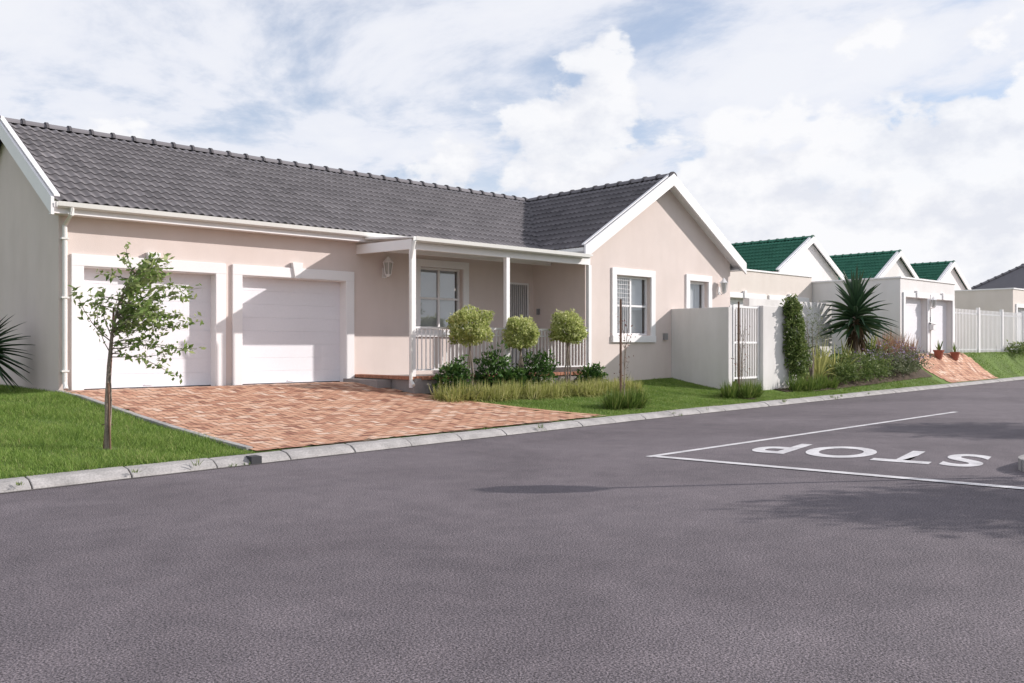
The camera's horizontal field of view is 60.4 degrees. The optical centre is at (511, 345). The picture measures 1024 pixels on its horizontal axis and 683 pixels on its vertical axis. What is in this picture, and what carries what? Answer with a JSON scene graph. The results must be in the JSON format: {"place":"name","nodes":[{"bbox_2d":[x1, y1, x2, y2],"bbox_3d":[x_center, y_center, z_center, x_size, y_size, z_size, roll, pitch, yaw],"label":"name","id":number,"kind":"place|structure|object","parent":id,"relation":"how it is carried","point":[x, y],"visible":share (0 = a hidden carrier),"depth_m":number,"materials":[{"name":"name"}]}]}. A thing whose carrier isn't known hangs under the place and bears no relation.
{"place":"outdoors","nodes":[
{"label":"outdoors","id":0,"kind":"place"},
{"bbox_2d":[56,382,604,450],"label":"driveway","id":1,"kind":"structure","parent":0,"point":[258,417],"depth_m":14.37,"materials":[{"name":"brick"}]},
{"bbox_2d":[343,378,390,388],"bbox_3d":[-3.022,0.850,18.297,0.340,0.300,1.280,0,0,-42],"label":"porch step","id":2,"kind":"object","parent":1,"relation":"on","point":[378,383],"visible":0.5,"depth_m":17.91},
{"bbox_2d":[382,256,393,277],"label":"lantern wall","id":3,"kind":"structure","parent":0,"point":[388,260],"depth_m":19.21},
{"bbox_2d":[421,269,454,326],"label":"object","id":4,"kind":"object","parent":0,"point":[429,289],"visible":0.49,"depth_m":20.60,"materials":[{"name":"glass"}]},
{"bbox_2d":[357,371,591,394],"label":"porch slab","id":5,"kind":"structure","parent":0,"point":[421,386],"depth_m":17.69,"materials":[{"name":"concrete"}]},
{"bbox_2d":[355,371,581,379],"bbox_3d":[-0.708,0.647,19.859,5.283,0.065,2.103,0,0,-42],"label":"porch coping","id":6,"kind":"object","parent":5,"relation":"on","point":[403,377],"visible":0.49,"depth_m":18.07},
{"bbox_2d":[25,381,970,477],"bbox_3d":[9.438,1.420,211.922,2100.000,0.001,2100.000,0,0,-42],"label":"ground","id":7,"kind":"structure","parent":0,"point":[492,428],"depth_m":15.15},
{"bbox_2d":[0,380,1023,682],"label":"road","id":8,"kind":"structure","parent":0,"point":[604,554],"depth_m":5.73,"materials":[{"name":"asphalt"}]},
{"bbox_2d":[16,392,870,485],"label":"kerb weeds","id":9,"kind":"object","parent":8,"relation":"on","point":[19,483],"visible":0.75,"depth_m":9.87,"materials":[{"name":"green plant"}]},
{"bbox_2d":[0,376,1023,492],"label":"kerb","id":10,"kind":"structure","parent":8,"relation":"on","point":[65,478],"depth_m":11.71,"materials":[{"name":"concrete"}]},
{"bbox_2d":[246,455,261,463],"bbox_3d":[-3.064,1.360,10.439,0.130,0.100,0.156,0,0,-42],"label":"kerb drain","id":11,"kind":"object","parent":10,"relation":"on","point":[254,459],"visible":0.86,"depth_m":10.39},
{"bbox_2d":[0,379,1023,493],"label":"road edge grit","id":12,"kind":"object","parent":8,"relation":"on","point":[394,448],"visible":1,"depth_m":11.38,"materials":[{"name":"gravel"}]},
{"bbox_2d":[647,412,1023,488],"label":"stop line marking","id":13,"kind":"object","parent":8,"relation":"on","point":[923,479],"visible":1,"depth_m":10.38,"materials":[{"name":"paint"}]},
{"bbox_2d":[752,444,990,466],"bbox_3d":[4.576,1.394,11.369,2.749,0.001,1.349,0,0,35],"label":"stop road marking","id":14,"kind":"object","parent":8,"relation":"on","point":[907,458],"visible":1,"depth_m":11.15,"materials":[{"name":"paint"}]},
{"bbox_2d":[1018,455,1023,471],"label":"verge kerb","id":15,"kind":"structure","parent":8,"relation":"on","point":[1020,462],"depth_m":9.84,"materials":[{"name":"concrete"}]},
{"bbox_2d":[0,352,1023,478],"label":"lawn ground","id":16,"kind":"structure","parent":0,"point":[1018,366],"depth_m":17.12,"materials":[{"name":"plant"}]},
{"bbox_2d":[0,314,34,388],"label":"yucca plant","id":17,"kind":"object","parent":16,"relation":"on","point":[3,373],"visible":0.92,"depth_m":15.81,"materials":[{"name":"green plant"}]},
{"bbox_2d":[0,384,254,478],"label":"lawn grass","id":18,"kind":"structure","parent":16,"relation":"on","point":[193,445],"depth_m":11.10,"materials":[{"name":"plant"}]},
{"bbox_2d":[68,242,205,449],"bbox_3d":[-4.477,0.031,10.531,1.285,2.534,1.157,0,0,-42],"label":"young tree","id":19,"kind":"object","parent":16,"relation":"on","point":[135,285],"visible":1,"depth_m":10.55,"materials":[{"name":"green plant"}]},
{"bbox_2d":[0,142,729,391],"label":"walls","id":20,"kind":"structure","parent":16,"relation":"on","point":[665,237],"depth_m":19.19,"materials":[{"name":"paint"}]},
{"bbox_2d":[84,268,210,388],"bbox_3d":[-6.677,-0.293,16.152,2.370,2.140,0.050,0,0,-42],"label":"garage door","id":21,"kind":"structure","parent":20,"relation":"attached to","point":[193,368],"depth_m":16.26,"materials":[{"name":"paint"}]},
{"bbox_2d":[84,385,210,389],"bbox_3d":[-6.679,0.774,16.154,2.370,0.032,0.024,0,0,-42],"label":"garage door seal","id":22,"kind":"object","parent":21,"relation":"attached to","point":[149,387],"visible":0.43,"depth_m":16.20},
{"bbox_2d":[0,139,496,272],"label":"roof back","id":23,"kind":"structure","parent":20,"relation":"on","point":[221,216],"depth_m":22.56,"materials":[{"name":"grey tile"}]},
{"bbox_2d":[3,122,539,248],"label":"roof front","id":24,"kind":"structure","parent":20,"relation":"attached to","point":[82,168],"depth_m":18.86,"materials":[{"name":"grey tile"}]},
{"bbox_2d":[0,116,532,200],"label":"ridge","id":25,"kind":"structure","parent":24,"relation":"on","point":[21,121],"depth_m":20.57,"materials":[{"name":"grey tile"}]},
{"bbox_2d":[243,277,339,383],"bbox_3d":[-4.556,-0.293,18.093,2.340,2.140,0.050,0,0,-42],"label":"garage door","id":26,"kind":"structure","parent":20,"relation":"attached to","point":[291,330],"depth_m":18.09,"materials":[{"name":"paint"}]},
{"bbox_2d":[243,381,339,384],"bbox_3d":[-4.558,0.774,18.095,2.340,0.032,0.024,0,0,-42],"label":"garage door seal","id":27,"kind":"object","parent":26,"relation":"attached to","point":[288,382],"visible":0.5,"depth_m":18.04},
{"bbox_2d":[56,201,583,389],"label":"gutters and downpipes","id":28,"kind":"object","parent":20,"relation":"attached to","point":[71,206],"visible":0.76,"depth_m":15.46,"materials":[{"name":"plastic"}]},
{"bbox_2d":[0,116,746,273],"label":"barge boards","id":29,"kind":"object","parent":20,"relation":"on","point":[674,185],"visible":0.99,"depth_m":21.62,"materials":[{"name":"white paint"}]},
{"bbox_2d":[71,252,711,391],"bbox_3d":[-1.167,-0.570,20.103,16.228,2.800,1.391,0,0,-34],"label":"door and window surrounds","id":30,"kind":"structure","parent":20,"relation":"attached to","point":[215,271],"depth_m":17.07,"materials":[{"name":"white paint"}]},
{"bbox_2d":[49,201,741,271],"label":"fascia","id":31,"kind":"structure","parent":20,"relation":"attached to","point":[166,221],"depth_m":16.41,"materials":[{"name":"white paint"}]},
{"bbox_2d":[421,267,459,326],"bbox_3d":[-1.723,-1.090,20.552,1.240,1.420,0.064,0,0,-42],"label":"porch window frame","id":32,"kind":"object","parent":20,"relation":"attached to","point":[456,299],"visible":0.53,"depth_m":20.54,"materials":[{"name":"wood"}]},
{"bbox_2d":[510,282,528,368],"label":"security gate","id":33,"kind":"structure","parent":20,"relation":"attached to","point":[519,298],"depth_m":22.18,"materials":[{"name":"metal"}]},
{"bbox_2d":[479,177,667,249],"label":"wing roof","id":34,"kind":"structure","parent":20,"relation":"on","point":[573,220],"depth_m":23.21,"materials":[{"name":"tile"}]},
{"bbox_2d":[536,309,667,339],"bbox_3d":[2.369,-0.540,22.720,3.606,0.780,0.131,0,0,-15],"label":"meter box","id":35,"kind":"object","parent":20,"relation":"attached to","point":[665,336],"visible":1,"depth_m":23.11,"materials":[{"name":"grey metal"}]},
{"bbox_2d":[617,276,646,334],"bbox_3d":[2.996,-1.005,22.430,1.340,1.490,0.064,0,0,-42],"label":"front window frame","id":36,"kind":"object","parent":20,"relation":"attached to","point":[638,306],"visible":0.77,"depth_m":22.52,"materials":[{"name":"white paint"}]},
{"bbox_2d":[617,278,629,332],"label":"front window burglar bars","id":37,"kind":"object","parent":36,"relation":"attached to","point":[625,293],"visible":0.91,"depth_m":22.25,"materials":[{"name":"white paint"}]},
{"bbox_2d":[617,278,641,332],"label":"front window blinds","id":38,"kind":"object","parent":36,"relation":"attached to","point":[636,299],"visible":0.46,"depth_m":22.68,"materials":[{"name":"fabric"}]},
{"bbox_2d":[690,281,704,307],"bbox_3d":[5.043,-0.780,24.305,0.850,1.960,0.060,0,0,-42],"label":"side window frame","id":39,"kind":"object","parent":20,"relation":"attached to","point":[702,284],"visible":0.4,"depth_m":24.54,"materials":[{"name":"white paint"}]},
{"bbox_2d":[690,284,698,307],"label":"side window blinds","id":40,"kind":"object","parent":39,"relation":"attached to","point":[692,296],"visible":0.22,"depth_m":24.42,"materials":[{"name":"fabric"}]},
{"bbox_2d":[718,278,727,294],"bbox_3d":[5.941,-1.663,24.767,0.246,0.474,0.310,0,0,-42],"label":"side lantern","id":41,"kind":"object","parent":20,"relation":"attached to","point":[721,282],"depth_m":24.70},
{"bbox_2d":[356,236,592,387],"bbox_3d":[-0.703,-0.722,19.889,5.250,3.125,2.100,0,0,-42],"label":"porch frame","id":42,"kind":"object","parent":16,"relation":"on","point":[404,245],"visible":0.77,"depth_m":19.12,"materials":[{"name":"wood"}]},
{"bbox_2d":[409,236,590,386],"bbox_3d":[-0.098,-0.670,18.974,5.133,2.950,0.177,0,0,-42],"label":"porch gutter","id":43,"kind":"object","parent":42,"relation":"attached to","point":[490,246],"visible":1,"depth_m":17.75,"materials":[{"name":"metal"}]},
{"bbox_2d":[416,326,587,370],"bbox_3d":[-0.072,0.060,19.199,5.090,0.880,0.040,0,0,-42],"label":"porch railing","id":44,"kind":"object","parent":42,"relation":"attached to","point":[446,335],"visible":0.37,"depth_m":18.88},
{"bbox_2d":[427,373,647,402],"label":"border grass","id":45,"kind":"structure","parent":16,"relation":"on","point":[498,392],"depth_m":18.11,"materials":[{"name":"plant"}]},
{"bbox_2d":[468,377,846,415],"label":"lawn grass","id":46,"kind":"structure","parent":16,"relation":"on","point":[551,404],"depth_m":19.51,"materials":[{"name":"plant"}]},
{"bbox_2d":[422,363,932,409],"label":"flower bed soil","id":47,"kind":"structure","parent":16,"relation":"on","point":[911,375],"depth_m":27.25,"materials":[{"name":"soil"}]},
{"bbox_2d":[431,354,473,391],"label":"shrub","id":48,"kind":"object","parent":47,"relation":"on","point":[457,372],"visible":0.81,"depth_m":17.40,"materials":[{"name":"green plant"}]},
{"bbox_2d":[445,304,494,385],"bbox_3d":[-0.872,0.119,17.851,0.982,1.916,1.034,0,0,-42],"label":"topiary tree","id":49,"kind":"object","parent":47,"relation":"on","point":[477,330],"visible":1,"depth_m":17.68,"materials":[{"name":"green plant"}]},
{"bbox_2d":[471,340,514,387],"bbox_3d":[-0.403,0.482,18.375,1.080,1.187,0.872,0,0,-42],"label":"shrub","id":50,"kind":"object","parent":47,"relation":"on","point":[495,363],"visible":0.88,"depth_m":18.27,"materials":[{"name":"green plant"}]},
{"bbox_2d":[496,366,528,387],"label":"shrub","id":51,"kind":"object","parent":47,"relation":"on","point":[519,376],"visible":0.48,"depth_m":18.51,"materials":[{"name":"green plant"}]},
{"bbox_2d":[501,314,539,388],"bbox_3d":[0.163,0.203,18.870,0.832,1.746,0.943,0,0,-13],"label":"topiary tree","id":52,"kind":"object","parent":47,"relation":"on","point":[520,333],"visible":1,"depth_m":18.62,"materials":[{"name":"green plant"}]},
{"bbox_2d":[515,347,559,387],"bbox_3d":[0.574,0.507,19.189,1.038,0.970,0.973,0,0,-1],"label":"shrub","id":53,"kind":"object","parent":47,"relation":"on","point":[546,372],"visible":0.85,"depth_m":19.08,"materials":[{"name":"green plant"}]},
{"bbox_2d":[548,308,588,382],"bbox_3d":[1.281,0.107,19.814,0.912,1.937,1.003,0,0,-42],"label":"topiary tree","id":54,"kind":"object","parent":47,"relation":"on","point":[574,327],"visible":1,"depth_m":19.64,"materials":[{"name":"green plant"}]},
{"bbox_2d":[574,362,608,384],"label":"shrub","id":55,"kind":"object","parent":47,"relation":"on","point":[587,372],"visible":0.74,"depth_m":20.09,"materials":[{"name":"green plant"}]},
{"bbox_2d":[614,299,634,395],"bbox_3d":[2.257,0.167,17.724,0.471,2.194,0.450,0,0,-42],"label":"staked sapling","id":56,"kind":"object","parent":47,"relation":"on","point":[625,358],"visible":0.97,"depth_m":17.64,"materials":[{"name":"brown wood"}]},
{"bbox_2d":[597,385,654,409],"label":"tussock grass","id":57,"kind":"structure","parent":47,"relation":"on","point":[620,401],"depth_m":17.48,"materials":[{"name":"plant"}]},
{"bbox_2d":[729,302,749,396],"bbox_3d":[5.499,0.101,21.093,0.526,2.303,0.470,0,0,24],"label":"staked sapling","id":58,"kind":"object","parent":47,"relation":"on","point":[739,350],"visible":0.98,"depth_m":21.01,"materials":[{"name":"brown wood"}]},
{"bbox_2d":[715,379,767,398],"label":"tussock grass","id":59,"kind":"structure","parent":47,"relation":"on","point":[745,392],"depth_m":20.83,"materials":[{"name":"plant"}]},
{"bbox_2d":[784,371,840,392],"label":"tussock grass","id":60,"kind":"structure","parent":47,"relation":"on","point":[810,384],"depth_m":23.56,"materials":[{"name":"plant"}]},
{"bbox_2d":[800,301,833,379],"bbox_3d":[8.326,-0.091,24.313,0.965,2.288,1.000,0,0,10],"label":"shrub","id":61,"kind":"object","parent":47,"relation":"on","point":[811,371],"visible":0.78,"depth_m":24.19,"materials":[{"name":"green plant"}]},
{"bbox_2d":[798,338,858,380],"bbox_3d":[9.191,0.407,25.723,3.035,1.420,1.846,0,0,-42],"label":"flax plant","id":62,"kind":"object","parent":47,"relation":"on","point":[820,364],"visible":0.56,"depth_m":25.51,"materials":[{"name":"green plant"}]},
{"bbox_2d":[825,340,879,369],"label":"shrub","id":63,"kind":"object","parent":47,"relation":"on","point":[869,349],"visible":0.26,"depth_m":27.71,"materials":[{"name":"green plant"}]},
{"bbox_2d":[814,267,900,369],"bbox_3d":[10.897,-0.899,27.771,2.777,3.431,2.889,0,0,-42],"label":"tree aloe","id":64,"kind":"object","parent":47,"relation":"on","point":[857,325],"visible":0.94,"depth_m":27.64,"materials":[{"name":"green plant"}]},
{"bbox_2d":[828,349,895,384],"bbox_3d":[10.413,0.630,26.241,3.597,1.050,1.186,0,0,-42],"label":"shrub","id":65,"kind":"object","parent":47,"relation":"on","point":[849,373],"visible":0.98,"depth_m":25.91,"materials":[{"name":"green plant"}]},
{"bbox_2d":[835,328,890,363],"bbox_3d":[11.230,0.017,28.046,3.499,1.376,1.689,0,0,-64],"label":"flax plant","id":66,"kind":"object","parent":47,"relation":"on","point":[872,344],"visible":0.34,"depth_m":28.32,"materials":[{"name":"green plant"}]},
{"bbox_2d":[854,339,930,361],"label":"lavender flowers","id":67,"kind":"object","parent":47,"relation":"on","point":[895,351],"visible":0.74,"depth_m":28.07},
{"bbox_2d":[872,327,929,364],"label":"red fountain grass","id":68,"kind":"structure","parent":47,"relation":"on","point":[893,342],"depth_m":29.31,"materials":[{"name":"plant"}]},
{"bbox_2d":[868,341,934,379],"bbox_3d":[12.627,0.492,28.591,3.683,1.300,1.394,0,0,-42],"label":"lavender bush","id":69,"kind":"object","parent":47,"relation":"on","point":[907,365],"visible":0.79,"depth_m":28.29,"materials":[{"name":"green plant"}]},
{"bbox_2d":[671,298,831,389],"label":"boundary wall","id":70,"kind":"structure","parent":16,"relation":"on","point":[701,346],"depth_m":23.07,"materials":[{"name":"paint"}]},
{"bbox_2d":[732,305,758,380],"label":"garden gate","id":71,"kind":"structure","parent":70,"relation":"attached to","point":[741,343],"depth_m":22.60,"materials":[{"name":"metal"}]},
{"bbox_2d":[779,293,812,379],"bbox_3d":[7.709,-0.220,23.770,1.210,2.383,0.609,0,0,-42],"label":"climbing shrub","id":72,"kind":"object","parent":70,"relation":"attached to","point":[795,351],"visible":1,"depth_m":23.57,"materials":[{"name":"green plant"}]},
{"bbox_2d":[730,271,811,301],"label":"garage walls","id":73,"kind":"structure","parent":16,"relation":"on","point":[752,282],"depth_m":32.06,"materials":[{"name":"beige paint"}]},
{"bbox_2d":[730,298,742,308],"bbox_3d":[7.997,-0.578,31.039,2.500,2.150,0.050,0,0,-42],"label":"garage door","id":74,"kind":"structure","parent":73,"relation":"attached to","point":[734,301],"depth_m":30.89,"materials":[{"name":"paint"}]},
{"bbox_2d":[730,269,812,301],"bbox_3d":[7.909,-1.095,32.653,7.430,3.190,3.090,0,0,-42],"label":"parapet coping","id":75,"kind":"object","parent":73,"relation":"on","point":[744,294],"visible":0.28,"depth_m":31.79,"materials":[{"name":"white paint"}]},
{"bbox_2d":[774,244,837,280],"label":"gable walls","id":76,"kind":"structure","parent":16,"relation":"on","point":[810,261],"depth_m":38.09,"materials":[{"name":"white paint"}]},
{"bbox_2d":[732,244,838,277],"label":"roof","id":77,"kind":"structure","parent":76,"relation":"attached to","point":[821,255],"depth_m":39.14,"materials":[{"name":"green tile"}]},
{"bbox_2d":[776,236,844,279],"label":"verge trim","id":78,"kind":"structure","parent":76,"relation":"on","point":[795,255],"depth_m":37.34,"materials":[{"name":"white paint"}]},
{"bbox_2d":[733,238,805,270],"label":"roof","id":79,"kind":"structure","parent":78,"relation":"on","point":[769,256],"depth_m":37.98,"materials":[{"name":"green tile"}]},
{"bbox_2d":[731,235,814,245],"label":"ridge","id":80,"kind":"structure","parent":78,"relation":"on","point":[775,240],"depth_m":39.08,"materials":[{"name":"green tile"}]},
{"bbox_2d":[817,376,941,393],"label":"lawn grass","id":81,"kind":"structure","parent":16,"relation":"on","point":[858,387],"depth_m":26.92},
{"bbox_2d":[812,278,954,353],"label":"garage walls","id":82,"kind":"structure","parent":16,"relation":"on","point":[893,289],"depth_m":33.04,"materials":[{"name":"white paint"}]},
{"bbox_2d":[812,276,955,352],"bbox_3d":[13.613,-1.040,35.566,4.980,2.880,6.490,0,0,-42],"label":"parapet coping","id":83,"kind":"object","parent":82,"relation":"on","point":[929,314],"visible":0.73,"depth_m":33.11,"materials":[{"name":"white paint"}]},
{"bbox_2d":[906,298,920,352],"bbox_3d":[14.756,-0.678,32.613,1.900,2.150,0.050,0,0,-42],"label":"garage door","id":84,"kind":"structure","parent":82,"relation":"attached to","point":[913,318],"depth_m":32.80,"materials":[{"name":"paint"}]},
{"bbox_2d":[929,322,935,329],"bbox_3d":[15.853,-0.739,33.177,0.280,0.317,0.240,0,0,-42],"label":"letter box","id":85,"kind":"object","parent":82,"relation":"attached to","point":[932,326],"visible":1,"depth_m":33.10,"materials":[{"name":"white paint"}]},
{"bbox_2d":[933,300,945,352],"bbox_3d":[16.490,-0.678,34.200,1.900,2.150,0.050,0,0,-42],"label":"garage door","id":86,"kind":"structure","parent":82,"relation":"attached to","point":[939,319],"depth_m":34.45,"materials":[{"name":"paint"}]},
{"bbox_2d":[884,258,911,277],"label":"gable walls","id":87,"kind":"structure","parent":16,"relation":"on","point":[898,268],"depth_m":43.72,"materials":[{"name":"white paint"}]},
{"bbox_2d":[874,251,918,277],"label":"verge trim","id":88,"kind":"structure","parent":87,"relation":"on","point":[889,264],"depth_m":43.02,"materials":[{"name":"white paint"}]},
{"bbox_2d":[831,252,895,279],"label":"roof","id":89,"kind":"structure","parent":88,"relation":"on","point":[872,265],"depth_m":43.83,"materials":[{"name":"green tile"}]},
{"bbox_2d":[829,249,901,257],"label":"ridge","id":90,"kind":"structure","parent":89,"relation":"on","point":[867,253],"depth_m":44.71,"materials":[{"name":"green tile"}]},
{"bbox_2d":[900,257,913,277],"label":"roof","id":91,"kind":"structure","parent":87,"relation":"attached to","point":[906,267],"depth_m":44.48,"materials":[{"name":"green tile"}]},
{"bbox_2d":[944,268,965,289],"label":"gable walls","id":92,"kind":"structure","parent":16,"relation":"on","point":[952,277],"depth_m":49.53,"materials":[{"name":"white paint"}]},
{"bbox_2d":[937,261,971,289],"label":"verge trim","id":93,"kind":"structure","parent":92,"relation":"attached to","point":[947,271],"depth_m":48.73,"materials":[{"name":"white paint"}]},
{"bbox_2d":[911,263,948,280],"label":"roof","id":94,"kind":"structure","parent":93,"relation":"on","point":[931,271],"depth_m":49.13,"materials":[{"name":"green tile"}]},
{"bbox_2d":[910,260,954,265],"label":"ridge","id":95,"kind":"structure","parent":93,"relation":"on","point":[927,263],"depth_m":49.78,"materials":[{"name":"green tile"}]},
{"bbox_2d":[954,267,967,289],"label":"roof","id":96,"kind":"structure","parent":92,"relation":"attached to","point":[960,279],"depth_m":50.09,"materials":[{"name":"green tile"}]},
{"bbox_2d":[917,353,996,382],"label":"driveway","id":97,"kind":"structure","parent":16,"relation":"on","point":[948,368],"depth_m":32.83,"materials":[{"name":"brick"}]},
{"bbox_2d":[933,341,943,358],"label":"potted plant","id":98,"kind":"object","parent":97,"relation":"on","point":[938,353],"visible":1,"depth_m":32.78,"materials":[{"name":"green plant"}]},
{"bbox_2d":[947,342,964,359],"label":"potted plant","id":99,"kind":"object","parent":97,"relation":"on","point":[954,355],"visible":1,"depth_m":33.68,"materials":[{"name":"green plant"}]},
{"bbox_2d":[955,308,1023,352],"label":"palisade fence","id":100,"kind":"object","parent":16,"relation":"on","point":[1000,315],"visible":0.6,"depth_m":37.46,"materials":[{"name":"white paint"}]},
{"bbox_2d":[955,289,1023,351],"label":"walls","id":101,"kind":"structure","parent":16,"relation":"on","point":[1006,300],"depth_m":42.13,"materials":[{"name":"beige paint"}]},
{"bbox_2d":[955,288,1023,348],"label":"coping","id":102,"kind":"object","parent":101,"relation":"on","point":[1017,306],"visible":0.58,"depth_m":41.67,"materials":[{"name":"white paint"}]},
{"bbox_2d":[1018,308,1023,347],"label":"garage door","id":103,"kind":"structure","parent":101,"relation":"attached to","point":[1020,310],"depth_m":42.45,"materials":[{"name":"paint"}]},
{"bbox_2d":[961,351,1023,377],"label":"lawn grass","id":104,"kind":"structure","parent":16,"relation":"on","point":[986,361],"depth_m":36.42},
{"bbox_2d":[1004,339,1023,354],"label":"shrub","id":105,"kind":"object","parent":16,"relation":"on","point":[1018,350],"visible":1,"depth_m":38.66,"materials":[{"name":"green plant"}]},
{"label":"hipped roof walls","id":106,"kind":"object","parent":16,"relation":"on","visible":0},
{"bbox_2d":[973,266,1023,288],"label":"hipped roof","id":107,"kind":"structure","parent":106,"relation":"on","point":[1013,279],"depth_m":53.18,"materials":[{"name":"grey tile"}]},
{"bbox_2d":[971,265,1022,288],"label":"bargeboard","id":108,"kind":"object","parent":107,"relation":"attached to","point":[995,277],"visible":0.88,"depth_m":53.80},
{"bbox_2d":[0,0,1023,287],"label":"sky","id":109,"kind":"structure","parent":0,"point":[855,126],"materials":[{"name":"white"}]},
{"bbox_2d":[528,172,676,200],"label":"wing ridge","id":110,"kind":"structure","parent":0,"point":[620,183],"depth_m":24.58,"materials":[{"name":"tile"}]},
{"bbox_2d":[930,296,936,308],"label":"lantern wall","id":111,"kind":"structure","parent":0,"point":[933,298],"depth_m":33.08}
]}

